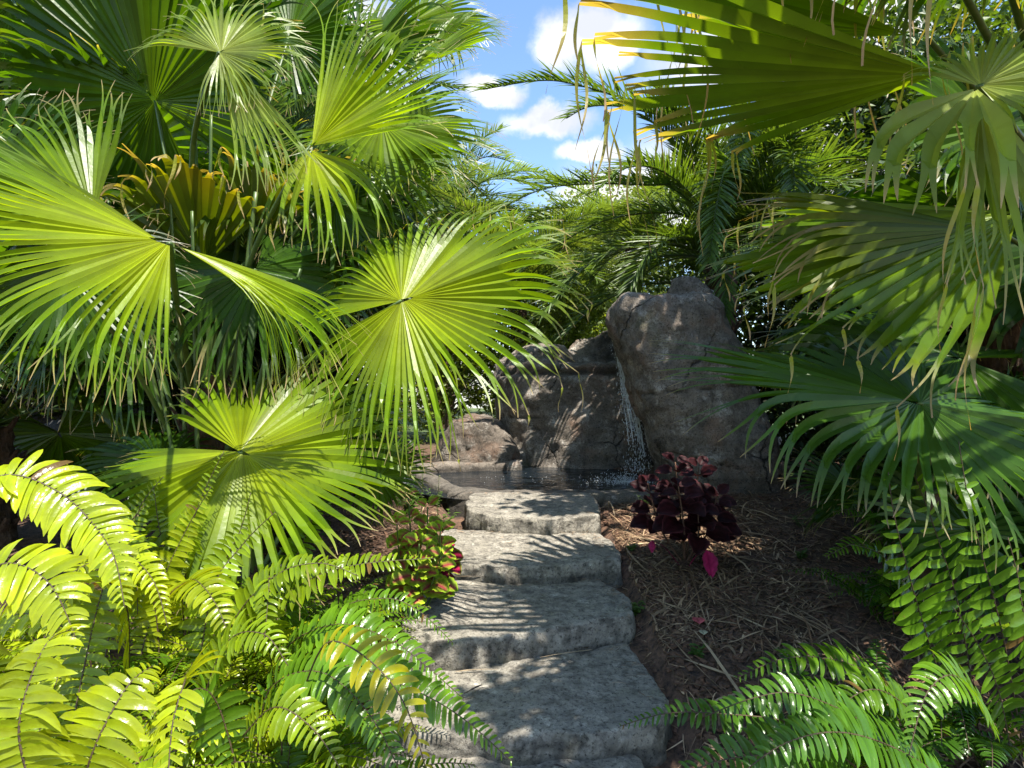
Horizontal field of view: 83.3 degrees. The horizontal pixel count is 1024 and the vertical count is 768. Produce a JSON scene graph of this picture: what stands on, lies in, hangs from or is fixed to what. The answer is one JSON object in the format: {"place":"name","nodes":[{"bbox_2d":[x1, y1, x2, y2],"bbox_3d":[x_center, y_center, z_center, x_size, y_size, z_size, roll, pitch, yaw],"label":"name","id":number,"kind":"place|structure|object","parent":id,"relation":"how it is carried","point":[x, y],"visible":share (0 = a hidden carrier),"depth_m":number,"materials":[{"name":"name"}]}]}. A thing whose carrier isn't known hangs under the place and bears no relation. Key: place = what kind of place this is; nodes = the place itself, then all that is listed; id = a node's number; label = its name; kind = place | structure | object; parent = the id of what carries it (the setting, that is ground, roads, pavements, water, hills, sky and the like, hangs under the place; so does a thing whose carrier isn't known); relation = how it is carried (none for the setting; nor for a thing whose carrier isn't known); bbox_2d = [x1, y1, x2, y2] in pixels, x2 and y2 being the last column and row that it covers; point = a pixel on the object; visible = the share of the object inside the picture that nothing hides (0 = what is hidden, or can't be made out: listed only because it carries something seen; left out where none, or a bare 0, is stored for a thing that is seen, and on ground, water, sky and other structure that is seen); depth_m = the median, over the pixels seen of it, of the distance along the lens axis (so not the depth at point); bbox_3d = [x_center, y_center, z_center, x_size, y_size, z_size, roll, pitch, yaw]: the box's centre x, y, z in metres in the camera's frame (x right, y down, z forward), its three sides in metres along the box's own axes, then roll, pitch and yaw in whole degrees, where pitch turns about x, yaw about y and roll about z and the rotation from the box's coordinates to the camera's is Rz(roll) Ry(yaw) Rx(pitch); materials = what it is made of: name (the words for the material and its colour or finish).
{"place":"outdoors","nodes":[
{"label":"outdoors","id":0,"kind":"place"},
{"bbox_2d":[0,408,1023,767],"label":"ground","id":1,"kind":"structure","parent":0,"point":[30,530],"depth_m":2.69,"materials":[{"name":"brown soil"}]},
{"bbox_2d":[0,593,120,673],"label":"sword fern","id":2,"kind":"object","parent":1,"relation":"on","point":[21,641],"visible":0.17,"depth_m":1.92,"materials":[{"name":"green plant"}]},
{"bbox_2d":[0,69,136,440],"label":"shrub","id":3,"kind":"object","parent":1,"relation":"on","point":[22,409],"visible":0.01,"depth_m":4.86,"materials":[{"name":"green plant"}]},
{"bbox_2d":[22,420,122,489],"bbox_3d":[-3.376,0.552,4.594,0.986,0.563,0.603,0,0,0],"label":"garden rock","id":4,"kind":"object","parent":1,"relation":"on","point":[54,424],"visible":0.05,"depth_m":4.33,"materials":[{"name":"grey stone"}]},
{"bbox_2d":[0,333,179,447],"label":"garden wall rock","id":5,"kind":"object","parent":1,"relation":"on","point":[44,419],"visible":0.01,"depth_m":5.26,"materials":[{"name":"grey stone"}]},
{"bbox_2d":[0,229,228,547],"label":"fan palm","id":6,"kind":"object","parent":1,"relation":"on","point":[15,425],"visible":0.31,"depth_m":3.63,"materials":[{"name":"green plant"}]},
{"bbox_2d":[5,476,251,753],"bbox_3d":[-1.246,0.736,1.721,0.990,0.884,0.959,0,0,35],"label":"sword fern","id":7,"kind":"object","parent":1,"relation":"on","point":[124,616],"visible":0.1,"depth_m":1.76,"materials":[{"name":"green plant"}]},
{"bbox_2d":[0,449,286,767],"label":"sword fern","id":8,"kind":"object","parent":1,"relation":"on","point":[25,744],"visible":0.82,"depth_m":1.22,"materials":[{"name":"green plant"}]},
{"bbox_2d":[36,451,368,749],"bbox_3d":[-1.012,0.684,1.910,1.002,0.914,1.008,0,0,0],"label":"sword fern","id":9,"kind":"object","parent":1,"relation":"on","point":[172,635],"visible":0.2,"depth_m":1.80,"materials":[{"name":"green plant"}]},
{"bbox_2d":[0,31,408,451],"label":"fan palm","id":10,"kind":"object","parent":1,"relation":"on","point":[181,135],"visible":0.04,"depth_m":3.12,"materials":[{"name":"green plant"}]},
{"bbox_2d":[57,511,358,767],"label":"sword fern","id":11,"kind":"object","parent":1,"relation":"on","point":[240,627],"visible":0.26,"depth_m":1.61,"materials":[{"name":"green plant"}]},
{"bbox_2d":[2,0,462,378],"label":"tree","id":12,"kind":"object","parent":1,"relation":"on","point":[425,228],"depth_m":6.12,"materials":[{"name":"green plant"}]},
{"bbox_2d":[1,0,499,391],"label":"date palm","id":13,"kind":"object","parent":1,"relation":"on","point":[280,104],"visible":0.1,"depth_m":5.07,"materials":[{"name":"green plant"}]},
{"bbox_2d":[65,359,436,621],"bbox_3d":[-1.091,0.481,2.471,1.551,1.192,1.484,0,0,0],"label":"young fan palm","id":14,"kind":"object","parent":1,"relation":"on","point":[286,441],"visible":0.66,"depth_m":2.15,"materials":[{"name":"green plant"}]},
{"bbox_2d":[158,448,350,551],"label":"shrub","id":15,"kind":"object","parent":1,"relation":"on","point":[296,525],"visible":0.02,"depth_m":3.23,"materials":[{"name":"green plant"}]},
{"bbox_2d":[101,242,428,493],"bbox_3d":[-2.098,-0.136,4.808,3.019,2.599,1.734,0,0,0],"label":"shrub","id":16,"kind":"object","parent":1,"relation":"on","point":[258,357],"visible":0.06,"depth_m":4.50,"materials":[{"name":"green plant"}]},
{"bbox_2d":[0,0,592,582],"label":"fan palm","id":17,"kind":"object","parent":1,"relation":"on","point":[186,56],"visible":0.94,"depth_m":2.44,"materials":[{"name":"green plant"}]},
{"bbox_2d":[183,0,466,369],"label":"tree","id":18,"kind":"object","parent":1,"relation":"on","point":[439,204],"visible":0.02,"depth_m":8.77,"materials":[{"name":"green plant"}]},
{"bbox_2d":[168,624,512,767],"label":"sword fern","id":19,"kind":"object","parent":1,"relation":"on","point":[338,742],"visible":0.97,"depth_m":1.41,"materials":[{"name":"green plant"}]},
{"bbox_2d":[222,496,462,720],"bbox_3d":[-0.515,0.751,1.952,0.736,0.733,0.911,0,0,0],"label":"sword fern","id":20,"kind":"object","parent":1,"relation":"on","point":[361,614],"visible":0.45,"depth_m":1.76,"materials":[{"name":"green plant"}]},
{"bbox_2d":[333,411,421,496],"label":"shrub","id":21,"kind":"object","parent":1,"relation":"on","point":[378,440],"visible":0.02,"depth_m":4.49,"materials":[{"name":"green plant"}]},
{"bbox_2d":[395,493,422,512],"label":"weed","id":22,"kind":"object","parent":1,"relation":"on","point":[411,504],"visible":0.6,"depth_m":3.96,"materials":[{"name":"green plant"}]},
{"bbox_2d":[382,486,457,609],"bbox_3d":[-0.392,0.762,2.460,0.329,0.645,0.352,0,0,0],"label":"coleus","id":23,"kind":"object","parent":1,"relation":"on","point":[429,578],"visible":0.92,"depth_m":2.40,"materials":[{"name":"green plant"}]},
{"bbox_2d":[421,450,424,513],"bbox_3d":[-0.497,0.646,3.200,0.038,0.581,0.028,0,0,0],"label":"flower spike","id":24,"kind":"object","parent":1,"relation":"on","point":[422,482],"visible":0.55,"depth_m":3.20,"materials":[{"name":"green plant"}]},
{"bbox_2d":[357,352,498,407],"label":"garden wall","id":25,"kind":"structure","parent":1,"relation":"on","point":[473,406],"depth_m":20.00,"materials":[{"name":"grey stone"}]},
{"bbox_2d":[414,544,463,599],"bbox_3d":[-0.297,0.884,2.566,0.192,0.368,0.250,0,0,30],"label":"coleus","id":26,"kind":"object","parent":1,"relation":"on","point":[458,554],"visible":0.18,"depth_m":2.54,"materials":[{"name":"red plant"}]},
{"bbox_2d":[439,509,459,526],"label":"weed","id":27,"kind":"object","parent":1,"relation":"on","point":[452,517],"visible":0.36,"depth_m":3.73,"materials":[{"name":"green plant"}]},
{"bbox_2d":[362,120,560,428],"bbox_3d":[-1.405,-2.077,11.059,5.002,5.834,5.663,0,0,0],"label":"date palm","id":28,"kind":"object","parent":1,"relation":"on","point":[491,171],"visible":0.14,"depth_m":10.41,"materials":[{"name":"green plant"}]},
{"bbox_2d":[432,413,519,462],"bbox_3d":[-0.348,0.818,6.001,0.993,0.997,0.896,0,0,0],"label":"boulder","id":29,"kind":"object","parent":1,"relation":"on","point":[490,439],"visible":0.48,"depth_m":5.68,"materials":[{"name":"grey stone"}]},
{"bbox_2d":[353,754,643,767],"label":"stepping stone","id":30,"kind":"object","parent":1,"relation":"on","point":[628,761],"visible":0.34,"depth_m":1.75,"materials":[{"name":"grey stone"}]},
{"bbox_2d":[394,268,617,442],"bbox_3d":[-0.073,-0.422,8.500,4.129,2.826,1.297,0,0,-12],"label":"shrub","id":31,"kind":"object","parent":1,"relation":"on","point":[468,391],"visible":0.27,"depth_m":8.35,"materials":[{"name":"green plant"}]},
{"bbox_2d":[400,579,635,672],"bbox_3d":[0.041,1.064,2.529,1.036,0.211,0.786,0,0,0],"label":"stepping stone","id":32,"kind":"object","parent":1,"relation":"on","point":[497,624],"visible":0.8,"depth_m":2.38,"materials":[{"name":"grey stone"}]},
{"bbox_2d":[364,643,672,767],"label":"stepping stone","id":33,"kind":"object","parent":1,"relation":"on","point":[581,713],"visible":0.69,"depth_m":1.90,"materials":[{"name":"grey stone"}]},
{"bbox_2d":[455,669,497,671],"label":"twig","id":34,"kind":"object","parent":33,"relation":"on","point":[475,669],"visible":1,"depth_m":2.15,"materials":[{"name":"wood"}]},
{"bbox_2d":[543,649,591,656],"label":"twig","id":35,"kind":"object","parent":33,"relation":"on","point":[566,652],"visible":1,"depth_m":2.25,"materials":[{"name":"wood"}]},
{"bbox_2d":[422,184,631,351],"bbox_3d":[-0.077,-0.854,8.440,3.771,3.394,3.704,0,0,0],"label":"date palm","id":36,"kind":"object","parent":1,"relation":"on","point":[543,269],"visible":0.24,"depth_m":7.80,"materials":[{"name":"green plant"}]},
{"bbox_2d":[441,529,622,588],"bbox_3d":[0.073,0.957,3.148,1.038,0.167,0.747,0,0,0],"label":"stepping stone","id":37,"kind":"object","parent":1,"relation":"on","point":[559,558],"visible":0.83,"depth_m":2.92,"materials":[{"name":"grey stone"}]},
{"bbox_2d":[410,459,653,517],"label":"stone pool","id":38,"kind":"structure","parent":1,"relation":"on","point":[601,497],"depth_m":4.37,"materials":[{"name":"grey stone"}]},
{"bbox_2d":[464,492,600,534],"bbox_3d":[0.131,0.883,3.793,0.922,0.204,0.868,0,0,0],"label":"stepping stone","id":39,"kind":"object","parent":1,"relation":"on","point":[547,513],"visible":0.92,"depth_m":3.55,"materials":[{"name":"grey stone"}]},
{"bbox_2d":[423,164,651,384],"bbox_3d":[0.488,-2.419,14.919,6.875,6.729,2.938,0,0,5],"label":"tree","id":40,"kind":"object","parent":1,"relation":"on","point":[574,198],"visible":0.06,"depth_m":14.45,"materials":[{"name":"green plant"}]},
{"bbox_2d":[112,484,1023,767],"bbox_3d":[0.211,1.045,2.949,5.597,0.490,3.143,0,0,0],"label":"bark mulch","id":41,"kind":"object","parent":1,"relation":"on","point":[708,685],"visible":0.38,"depth_m":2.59,"materials":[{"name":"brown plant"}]},
{"bbox_2d":[625,542,637,550],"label":"weed","id":42,"kind":"object","parent":41,"relation":"on","point":[632,546],"visible":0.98,"depth_m":3.19,"materials":[{"name":"green plant"}]},
{"bbox_2d":[631,600,645,615],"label":"weed","id":43,"kind":"object","parent":41,"relation":"on","point":[635,610],"visible":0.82,"depth_m":2.61,"materials":[{"name":"green plant"}]},
{"bbox_2d":[629,452,741,577],"bbox_3d":[0.908,0.743,2.962,0.538,0.767,0.435,0,0,-36],"label":"coleus","id":44,"kind":"object","parent":41,"relation":"on","point":[698,504],"visible":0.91,"depth_m":2.90,"materials":[{"name":"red plant"}]},
{"bbox_2d":[692,617,704,623],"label":"fallen leaf","id":45,"kind":"object","parent":41,"relation":"on","point":[698,620],"visible":1,"depth_m":2.42,"materials":[{"name":"pink plant"}]},
{"bbox_2d":[491,247,648,343],"bbox_3d":[0.918,-0.885,10.514,3.326,3.474,3.538,0,0,0],"label":"date palm","id":46,"kind":"object","parent":1,"relation":"on","point":[593,283],"visible":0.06,"depth_m":10.26,"materials":[{"name":"green plant"}]},
{"bbox_2d":[489,330,653,468],"bbox_3d":[0.981,0.340,6.791,2.528,1.991,2.253,0,0,0],"label":"waterfall ledge rock","id":47,"kind":"object","parent":1,"relation":"on","point":[570,434],"visible":0.42,"depth_m":5.87,"materials":[{"name":"grey stone"}]},
{"bbox_2d":[507,142,724,293],"bbox_3d":[1.961,-1.273,8.927,3.625,4.226,3.968,0,0,34],"label":"date palm","id":48,"kind":"object","parent":1,"relation":"on","point":[600,204],"visible":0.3,"depth_m":8.61,"materials":[{"name":"green plant"}]},
{"bbox_2d":[552,166,693,330],"bbox_3d":[2.954,-2.821,16.933,5.182,7.532,4.543,0,0,-33],"label":"tree","id":49,"kind":"object","parent":1,"relation":"on","point":[655,286],"depth_m":16.50,"materials":[{"name":"green plant"}]},
{"bbox_2d":[463,58,916,346],"bbox_3d":[1.967,-1.112,5.954,3.632,4.029,4.170,0,0,33],"label":"date palm","id":50,"kind":"object","parent":1,"relation":"on","point":[721,211],"visible":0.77,"depth_m":5.34,"materials":[{"name":"green plant"}]},
{"bbox_2d":[605,276,786,493],"bbox_3d":[1.539,0.241,4.890,1.475,2.352,1.107,0,0,29],"label":"waterfall boulder","id":51,"kind":"object","parent":1,"relation":"on","point":[686,309],"visible":0.67,"depth_m":4.48,"materials":[{"name":"grey stone"}]},
{"bbox_2d":[688,643,707,657],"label":"weed","id":52,"kind":"object","parent":1,"relation":"on","point":[695,651],"visible":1,"depth_m":2.25,"materials":[{"name":"green plant"}]},
{"bbox_2d":[744,699,760,715],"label":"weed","id":53,"kind":"object","parent":1,"relation":"on","point":[753,708],"visible":0.37,"depth_m":1.94,"materials":[{"name":"green plant"}]},
{"bbox_2d":[546,0,1023,569],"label":"fan palm","id":54,"kind":"object","parent":1,"relation":"on","point":[934,270],"visible":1,"depth_m":1.77,"materials":[{"name":"green plant"}]},
{"bbox_2d":[790,515,805,526],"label":"weed","id":55,"kind":"object","parent":1,"relation":"on","point":[794,518],"visible":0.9,"depth_m":3.49,"materials":[{"name":"green plant"}]},
{"bbox_2d":[795,548,807,558],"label":"weed","id":56,"kind":"object","parent":1,"relation":"on","point":[802,553],"visible":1,"depth_m":2.99,"materials":[{"name":"green plant"}]},
{"bbox_2d":[735,270,886,461],"bbox_3d":[4.442,-0.380,6.173,4.608,3.921,1.664,0,0,0],"label":"shrub","id":57,"kind":"object","parent":1,"relation":"on","point":[749,315],"visible":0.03,"depth_m":6.10,"materials":[{"name":"green plant"}]},
{"bbox_2d":[619,638,1022,767],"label":"sword fern","id":58,"kind":"object","parent":1,"relation":"on","point":[839,726],"visible":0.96,"depth_m":1.42,"materials":[{"name":"green plant"}]},
{"bbox_2d":[637,0,1023,411],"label":"tree","id":59,"kind":"object","parent":1,"relation":"on","point":[884,105],"visible":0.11,"depth_m":6.90,"materials":[{"name":"green plant"}]},
{"bbox_2d":[639,305,1023,642],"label":"fan palm","id":60,"kind":"object","parent":1,"relation":"on","point":[992,445],"visible":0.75,"depth_m":1.91,"materials":[{"name":"green plant"}]},
{"bbox_2d":[761,146,959,480],"bbox_3d":[3.366,-0.418,4.668,2.762,3.245,2.287,0,0,0],"label":"shrub","id":61,"kind":"object","parent":1,"relation":"on","point":[804,437],"visible":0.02,"depth_m":4.86,"materials":[{"name":"green plant"}]},
{"bbox_2d":[782,504,955,634],"bbox_3d":[1.424,0.810,2.328,0.596,0.620,0.450,0,0,29],"label":"sword fern","id":62,"kind":"object","parent":1,"relation":"on","point":[884,587],"visible":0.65,"depth_m":2.33,"materials":[{"name":"green plant"}]},
{"bbox_2d":[743,141,1023,391],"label":"fan palm","id":63,"kind":"object","parent":1,"relation":"on","point":[1007,334],"visible":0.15,"depth_m":3.22,"materials":[{"name":"green plant"}]},
{"bbox_2d":[792,366,1023,599],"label":"fan palm","id":64,"kind":"object","parent":1,"relation":"on","point":[820,514],"visible":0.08,"depth_m":2.75,"materials":[{"name":"green plant"}]},
{"bbox_2d":[858,322,976,467],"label":"shrub","id":65,"kind":"object","parent":1,"relation":"on","point":[961,338],"visible":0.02,"depth_m":3.80,"materials":[{"name":"green plant"}]},
{"bbox_2d":[847,441,1023,767],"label":"sword fern","id":66,"kind":"object","parent":1,"relation":"on","point":[998,714],"visible":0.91,"depth_m":1.61,"materials":[{"name":"green plant"}]},
{"bbox_2d":[935,592,1023,645],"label":"sword fern","id":67,"kind":"object","parent":1,"relation":"on","point":[1001,615],"visible":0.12,"depth_m":2.02,"materials":[{"name":"green plant"}]},
{"bbox_2d":[11,0,1016,351],"label":"sky","id":68,"kind":"structure","parent":0,"point":[528,108],"materials":[{"name":"blue"}]},
{"bbox_2d":[400,466,655,499],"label":"water","id":69,"kind":"structure","parent":0,"point":[544,478],"depth_m":5.10,"materials":[{"name":"black liquid"}]},
{"bbox_2d":[484,344,654,485],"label":"waterfall","id":70,"kind":"structure","parent":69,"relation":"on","point":[629,408],"depth_m":5.29,"materials":[{"name":"white liquid"}]}
]}

